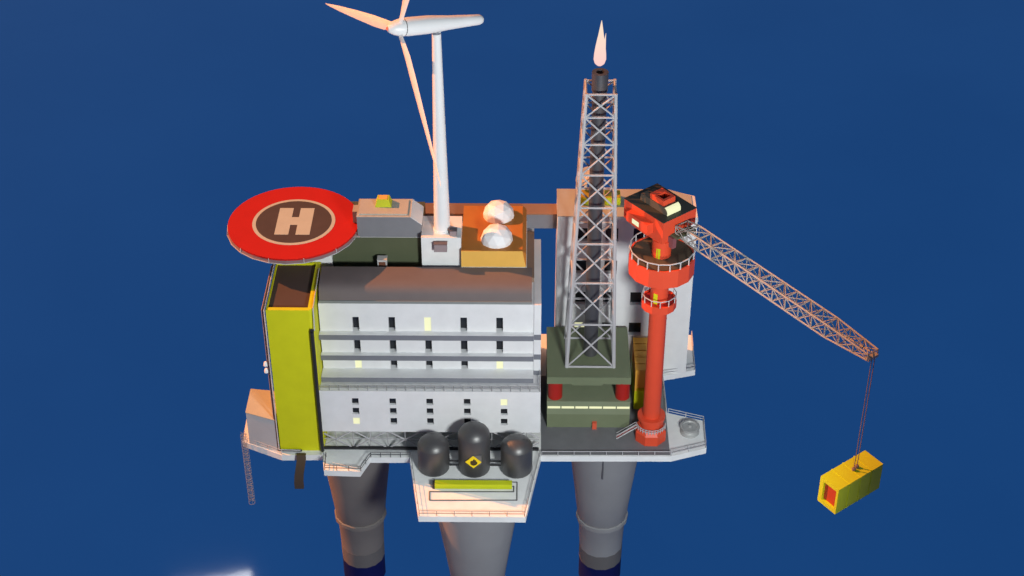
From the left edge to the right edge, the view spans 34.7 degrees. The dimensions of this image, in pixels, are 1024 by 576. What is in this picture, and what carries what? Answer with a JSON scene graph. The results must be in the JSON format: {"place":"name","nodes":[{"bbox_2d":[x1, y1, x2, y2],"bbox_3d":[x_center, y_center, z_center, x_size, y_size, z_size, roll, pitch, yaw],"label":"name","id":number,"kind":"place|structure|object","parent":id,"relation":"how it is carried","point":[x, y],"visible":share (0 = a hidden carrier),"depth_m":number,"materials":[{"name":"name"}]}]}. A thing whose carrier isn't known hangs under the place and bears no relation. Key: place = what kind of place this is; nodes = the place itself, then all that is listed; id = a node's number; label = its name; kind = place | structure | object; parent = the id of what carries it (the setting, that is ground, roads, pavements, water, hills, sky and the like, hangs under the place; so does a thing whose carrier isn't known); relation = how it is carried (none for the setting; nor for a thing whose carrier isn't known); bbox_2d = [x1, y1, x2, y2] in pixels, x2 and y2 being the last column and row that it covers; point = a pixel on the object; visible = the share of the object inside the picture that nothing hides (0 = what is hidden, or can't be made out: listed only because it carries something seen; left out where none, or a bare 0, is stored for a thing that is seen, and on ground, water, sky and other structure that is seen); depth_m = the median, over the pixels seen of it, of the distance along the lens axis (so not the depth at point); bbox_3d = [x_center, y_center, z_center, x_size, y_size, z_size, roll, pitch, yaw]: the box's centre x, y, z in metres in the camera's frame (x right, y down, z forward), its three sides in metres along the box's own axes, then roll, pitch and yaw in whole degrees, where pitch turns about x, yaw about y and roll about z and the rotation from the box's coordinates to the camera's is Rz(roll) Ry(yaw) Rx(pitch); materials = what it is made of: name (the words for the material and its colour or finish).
{"place":"outdoors","nodes":[
{"label":"outdoors","id":0,"kind":"place"},
{"bbox_2d":[261,262,327,451],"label":"yellow tower","id":1,"kind":"structure","parent":0,"point":[293,322],"depth_m":272.03,"materials":[{"name":"metal"}]},
{"bbox_2d":[352,199,423,236],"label":"rooftop cabin","id":2,"kind":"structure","parent":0,"point":[401,218],"depth_m":272.93,"materials":[{"name":"white metal"}]},
{"bbox_2d":[375,195,391,206],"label":"roof hatch","id":3,"kind":"object","parent":2,"relation":"on","point":[383,200],"visible":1,"depth_m":273.30,"materials":[{"name":"yellow metal"}]},
{"bbox_2d":[0,0,1023,575],"bbox_3d":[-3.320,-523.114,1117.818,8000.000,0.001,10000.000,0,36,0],"label":"sea","id":4,"kind":"structure","parent":0,"point":[856,166],"depth_m":406.13,"materials":[{"name":"liquid"}]},
{"bbox_2d":[243,331,705,575],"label":"offshore platform","id":5,"kind":"structure","parent":4,"relation":"in","point":[477,537],"depth_m":284.49,"materials":[{"name":"white paint"}]},
{"bbox_2d":[240,433,254,504],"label":"ladder cage","id":6,"kind":"object","parent":5,"relation":"attached to","point":[245,467],"visible":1,"depth_m":286.31,"materials":[{"name":"grey metal"}]},
{"bbox_2d":[245,389,279,450],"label":"deck cabin","id":7,"kind":"object","parent":5,"relation":"on","point":[260,422],"visible":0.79,"depth_m":280.92,"materials":[{"name":"white metal"}]},
{"bbox_2d":[294,453,305,488],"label":"escape chute","id":8,"kind":"object","parent":5,"relation":"hanging from","point":[299,472],"visible":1,"depth_m":281.82,"materials":[{"name":"brown metal"}]},
{"bbox_2d":[318,201,540,450],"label":"accommodation block","id":9,"kind":"structure","parent":5,"relation":"on","point":[418,335],"depth_m":275.25,"materials":[{"name":"white paint"}]},
{"bbox_2d":[227,187,356,266],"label":"helideck","id":10,"kind":"object","parent":9,"relation":"on","point":[293,225],"visible":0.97,"depth_m":275.68,"materials":[{"name":"red paint"}]},
{"bbox_2d":[352,398,358,404],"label":"window","id":11,"kind":"structure","parent":9,"relation":"in","point":[355,401],"depth_m":276.72,"materials":[{"name":"black glass"}]},
{"bbox_2d":[352,408,358,413],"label":"window","id":12,"kind":"structure","parent":9,"relation":"in","point":[355,410],"depth_m":278.01,"materials":[{"name":"black glass"}]},
{"bbox_2d":[352,317,359,330],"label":"window","id":13,"kind":"structure","parent":9,"relation":"in","point":[355,320],"depth_m":273.83,"materials":[{"name":"black glass"}]},
{"bbox_2d":[353,418,359,423],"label":"window","id":14,"kind":"structure","parent":9,"relation":"in","point":[355,420],"depth_m":278.89,"materials":[{"name":"yellow glass"}]},
{"bbox_2d":[354,340,360,351],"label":"window","id":15,"kind":"structure","parent":9,"relation":"in","point":[357,347],"depth_m":276.58,"materials":[{"name":"black glass"}]},
{"bbox_2d":[355,360,361,367],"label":"window","id":16,"kind":"structure","parent":9,"relation":"in","point":[358,363],"depth_m":278.01,"materials":[{"name":"yellow glass"}]},
{"bbox_2d":[377,255,387,266],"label":"roof vent","id":17,"kind":"object","parent":9,"relation":"on","point":[381,260],"visible":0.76,"depth_m":274.54,"materials":[{"name":"white metal"}]},
{"bbox_2d":[388,317,395,330],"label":"window","id":18,"kind":"structure","parent":9,"relation":"in","point":[391,320],"depth_m":273.76,"materials":[{"name":"black glass"}]},
{"bbox_2d":[389,399,395,404],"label":"window","id":19,"kind":"structure","parent":9,"relation":"in","point":[391,401],"depth_m":276.65,"materials":[{"name":"black glass"}]},
{"bbox_2d":[389,340,396,351],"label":"window","id":20,"kind":"structure","parent":9,"relation":"in","point":[392,342],"depth_m":276.52,"materials":[{"name":"black glass"}]},
{"bbox_2d":[390,408,396,413],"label":"window","id":21,"kind":"structure","parent":9,"relation":"in","point":[392,410],"depth_m":278.01,"materials":[{"name":"black glass"}]},
{"bbox_2d":[390,418,396,423],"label":"window","id":22,"kind":"structure","parent":9,"relation":"in","point":[393,420],"depth_m":279.23,"materials":[{"name":"black glass"}]},
{"bbox_2d":[391,361,396,367],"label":"window","id":23,"kind":"structure","parent":9,"relation":"in","point":[393,363],"depth_m":278.75,"materials":[{"name":"black glass"}]},
{"bbox_2d":[325,0,483,233],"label":"wind turbine","id":24,"kind":"object","parent":9,"relation":"on","point":[401,27],"visible":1,"depth_m":254.71,"materials":[{"name":"grey paint"}]},
{"bbox_2d":[424,317,430,330],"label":"window","id":25,"kind":"structure","parent":9,"relation":"in","point":[427,320],"depth_m":272.83,"materials":[{"name":"yellow glass"}]},
{"bbox_2d":[425,341,431,351],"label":"window","id":26,"kind":"structure","parent":9,"relation":"in","point":[428,344],"depth_m":276.45,"materials":[{"name":"black glass"}]},
{"bbox_2d":[426,399,432,404],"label":"window","id":27,"kind":"structure","parent":9,"relation":"in","point":[428,401],"depth_m":276.65,"materials":[{"name":"black glass"}]},
{"bbox_2d":[426,361,432,368],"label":"window","id":28,"kind":"structure","parent":9,"relation":"in","point":[429,365],"depth_m":278.69,"materials":[{"name":"black glass"}]},
{"bbox_2d":[427,408,432,414],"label":"window","id":29,"kind":"structure","parent":9,"relation":"in","point":[429,410],"depth_m":277.80,"materials":[{"name":"black glass"}]},
{"bbox_2d":[427,418,433,424],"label":"window","id":30,"kind":"structure","parent":9,"relation":"in","point":[430,421],"depth_m":279.09,"materials":[{"name":"black glass"}]},
{"bbox_2d":[433,241,446,251],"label":"roof vent","id":31,"kind":"object","parent":9,"relation":"attached to","point":[440,246],"visible":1,"depth_m":271.43,"materials":[{"name":"metal"}]},
{"bbox_2d":[449,227,456,235],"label":"roof vent","id":32,"kind":"object","parent":9,"relation":"on","point":[452,231],"visible":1,"depth_m":271.64,"materials":[{"name":"grey metal"}]},
{"bbox_2d":[460,318,466,331],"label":"window","id":33,"kind":"structure","parent":9,"relation":"in","point":[463,321],"depth_m":273.63,"materials":[{"name":"black glass"}]},
{"bbox_2d":[461,341,467,352],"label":"window","id":34,"kind":"structure","parent":9,"relation":"in","point":[464,348],"depth_m":276.45,"materials":[{"name":"black glass"}]},
{"bbox_2d":[461,361,467,368],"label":"window","id":35,"kind":"structure","parent":9,"relation":"in","point":[464,364],"depth_m":278.65,"materials":[{"name":"black glass"}]},
{"bbox_2d":[464,399,469,404],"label":"window","id":36,"kind":"structure","parent":9,"relation":"in","point":[466,401],"depth_m":276.62,"materials":[{"name":"black glass"}]},
{"bbox_2d":[464,409,470,414],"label":"window","id":37,"kind":"structure","parent":9,"relation":"in","point":[466,411],"depth_m":277.84,"materials":[{"name":"black glass"}]},
{"bbox_2d":[425,203,556,227],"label":"roof bridge","id":38,"kind":"structure","parent":9,"relation":"attached to","point":[541,215],"depth_m":285.27,"materials":[{"name":"orange paint"}]},
{"bbox_2d":[461,206,526,266],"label":"equipment module","id":39,"kind":"object","parent":9,"relation":"on","point":[475,252],"visible":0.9,"depth_m":273.63,"materials":[{"name":"orange paint"}]},
{"bbox_2d":[481,223,512,248],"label":"radome","id":40,"kind":"object","parent":39,"relation":"on","point":[496,236],"visible":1,"depth_m":272.40,"materials":[{"name":"white plastic"}]},
{"bbox_2d":[483,200,513,223],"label":"radome","id":41,"kind":"object","parent":39,"relation":"on","point":[498,211],"visible":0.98,"depth_m":278.38,"materials":[{"name":"white plastic"}]},
{"bbox_2d":[496,318,502,331],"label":"window","id":42,"kind":"structure","parent":9,"relation":"in","point":[499,321],"depth_m":273.73,"materials":[{"name":"black glass"}]},
{"bbox_2d":[496,341,502,352],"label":"window","id":43,"kind":"structure","parent":9,"relation":"in","point":[499,344],"depth_m":276.38,"materials":[{"name":"black glass"}]},
{"bbox_2d":[496,361,502,368],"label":"window","id":44,"kind":"structure","parent":9,"relation":"in","point":[499,363],"depth_m":277.74,"materials":[{"name":"yellow glass"}]},
{"bbox_2d":[501,399,506,405],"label":"window","id":45,"kind":"structure","parent":9,"relation":"in","point":[503,401],"depth_m":276.18,"materials":[{"name":"yellow glass"}]},
{"bbox_2d":[501,409,506,414],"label":"window","id":46,"kind":"structure","parent":9,"relation":"in","point":[503,411],"depth_m":277.80,"materials":[{"name":"black glass"}]},
{"bbox_2d":[501,419,506,424],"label":"window","id":47,"kind":"structure","parent":9,"relation":"in","point":[503,421],"depth_m":279.06,"materials":[{"name":"black glass"}]},
{"bbox_2d":[417,432,449,476],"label":"storage tank","id":48,"kind":"object","parent":5,"relation":"on","point":[433,452],"visible":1,"depth_m":274.68,"materials":[{"name":"grey metal"}]},
{"bbox_2d":[432,480,511,488],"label":"pipe cover","id":49,"kind":"object","parent":5,"relation":"on","point":[471,484],"visible":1,"depth_m":273.87,"materials":[{"name":"yellow metal"}]},
{"bbox_2d":[429,479,517,500],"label":"deck pipe","id":50,"kind":"object","parent":5,"relation":"on","point":[475,491],"visible":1,"depth_m":273.52,"materials":[{"name":"grey metal"}]},
{"bbox_2d":[458,421,489,477],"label":"storage tank","id":51,"kind":"object","parent":5,"relation":"on","point":[473,449],"visible":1,"depth_m":273.40,"materials":[{"name":"grey metal"}]},
{"bbox_2d":[449,460,500,465],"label":"tank link pipe","id":52,"kind":"object","parent":51,"relation":"attached to","point":[490,464],"visible":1,"depth_m":277.28,"materials":[{"name":"black metal"}]},
{"bbox_2d":[501,433,532,478],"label":"storage tank","id":53,"kind":"object","parent":5,"relation":"on","point":[516,454],"visible":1,"depth_m":274.32,"materials":[{"name":"grey metal"}]},
{"bbox_2d":[546,327,630,428],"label":"drill module","id":54,"kind":"object","parent":5,"relation":"on","point":[594,398],"visible":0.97,"depth_m":284.72,"materials":[{"name":"green paint"}]},
{"bbox_2d":[564,79,617,367],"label":"flare tower","id":55,"kind":"structure","parent":54,"relation":"on","point":[574,254],"depth_m":268.93,"materials":[{"name":"white metal"}]},
{"bbox_2d":[592,421,596,428],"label":"door","id":56,"kind":"structure","parent":54,"relation":"in","point":[594,423],"depth_m":286.10,"materials":[{"name":"red metal"}]},
{"bbox_2d":[583,68,608,356],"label":"flare stack","id":57,"kind":"object","parent":54,"relation":"on","point":[600,76],"visible":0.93,"depth_m":267.68,"materials":[{"name":"metal"}]},
{"bbox_2d":[594,21,605,65],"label":"flame","id":58,"kind":"object","parent":57,"relation":"on","point":[600,54],"visible":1,"depth_m":250.81,"materials":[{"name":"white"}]},
{"bbox_2d":[680,420,699,437],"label":"mooring capstan","id":59,"kind":"object","parent":5,"relation":"on","point":[689,428],"visible":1,"depth_m":285.02,"materials":[{"name":"grey metal"}]},
{"bbox_2d":[616,183,878,470],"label":"crane","id":60,"kind":"object","parent":5,"relation":"on","point":[661,260],"visible":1,"depth_m":260.00,"materials":[{"name":"red paint"}]},
{"bbox_2d":[653,294,657,303],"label":"door","id":61,"kind":"structure","parent":60,"relation":"in","point":[655,297],"depth_m":265.99,"materials":[{"name":"yellow metal"}]},
{"bbox_2d":[656,248,659,258],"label":"door","id":62,"kind":"structure","parent":60,"relation":"in","point":[658,257],"depth_m":260.91,"materials":[{"name":"yellow metal"}]},
{"bbox_2d":[817,450,882,513],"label":"cargo container","id":63,"kind":"object","parent":60,"relation":"hanging from","point":[843,485],"visible":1,"depth_m":244.80,"materials":[{"name":"yellow metal"}]},
{"bbox_2d":[576,166,589,189],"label":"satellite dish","id":64,"kind":"object","parent":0,"point":[586,178],"visible":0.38,"depth_m":283.46,"materials":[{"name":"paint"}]},
{"bbox_2d":[554,189,698,372],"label":"process building","id":65,"kind":"structure","parent":0,"point":[632,315],"depth_m":288.40,"materials":[{"name":"white paint"}]},
{"bbox_2d":[575,292,584,304],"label":"window","id":66,"kind":"structure","parent":65,"relation":"in","point":[578,295],"depth_m":290.78,"materials":[{"name":"black glass"}]},
{"bbox_2d":[576,261,585,272],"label":"window","id":67,"kind":"structure","parent":65,"relation":"in","point":[582,264],"depth_m":286.83,"materials":[{"name":"black glass"}]},
{"bbox_2d":[578,228,587,240],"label":"window","id":68,"kind":"structure","parent":65,"relation":"in","point":[580,233],"depth_m":282.87,"materials":[{"name":"black glass"}]},
{"bbox_2d":[580,190,588,204],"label":"roof unit","id":69,"kind":"structure","parent":65,"relation":"on","point":[583,197],"depth_m":282.20,"materials":[{"name":"yellow metal"}]},
{"bbox_2d":[603,292,610,304],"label":"window","id":70,"kind":"structure","parent":65,"relation":"in","point":[605,295],"depth_m":290.57,"materials":[{"name":"black glass"}]},
{"bbox_2d":[604,261,616,273],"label":"window","id":71,"kind":"structure","parent":65,"relation":"in","point":[607,269],"depth_m":286.83,"materials":[{"name":"black glass"}]},
{"bbox_2d":[605,228,618,241],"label":"window","id":72,"kind":"structure","parent":65,"relation":"in","point":[608,232],"depth_m":282.73,"materials":[{"name":"black glass"}]},
{"bbox_2d":[604,190,620,204],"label":"roof unit","id":73,"kind":"structure","parent":65,"relation":"on","point":[608,197],"depth_m":282.20,"materials":[{"name":"yellow metal"}]},
{"bbox_2d":[628,323,640,334],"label":"window","id":74,"kind":"structure","parent":65,"relation":"in","point":[634,328],"depth_m":294.64,"materials":[{"name":"black glass"}]},
{"bbox_2d":[630,292,641,304],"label":"window","id":75,"kind":"structure","parent":65,"relation":"in","point":[635,297],"depth_m":290.64,"materials":[{"name":"black glass"}]},
{"bbox_2d":[633,228,645,241],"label":"window","id":76,"kind":"structure","parent":65,"relation":"in","point":[639,236],"depth_m":282.80,"materials":[{"name":"black glass"}]},
{"bbox_2d":[631,338,646,408],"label":"stair block","id":77,"kind":"structure","parent":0,"point":[639,353],"depth_m":289.34,"materials":[{"name":"yellow paint"}]}
]}

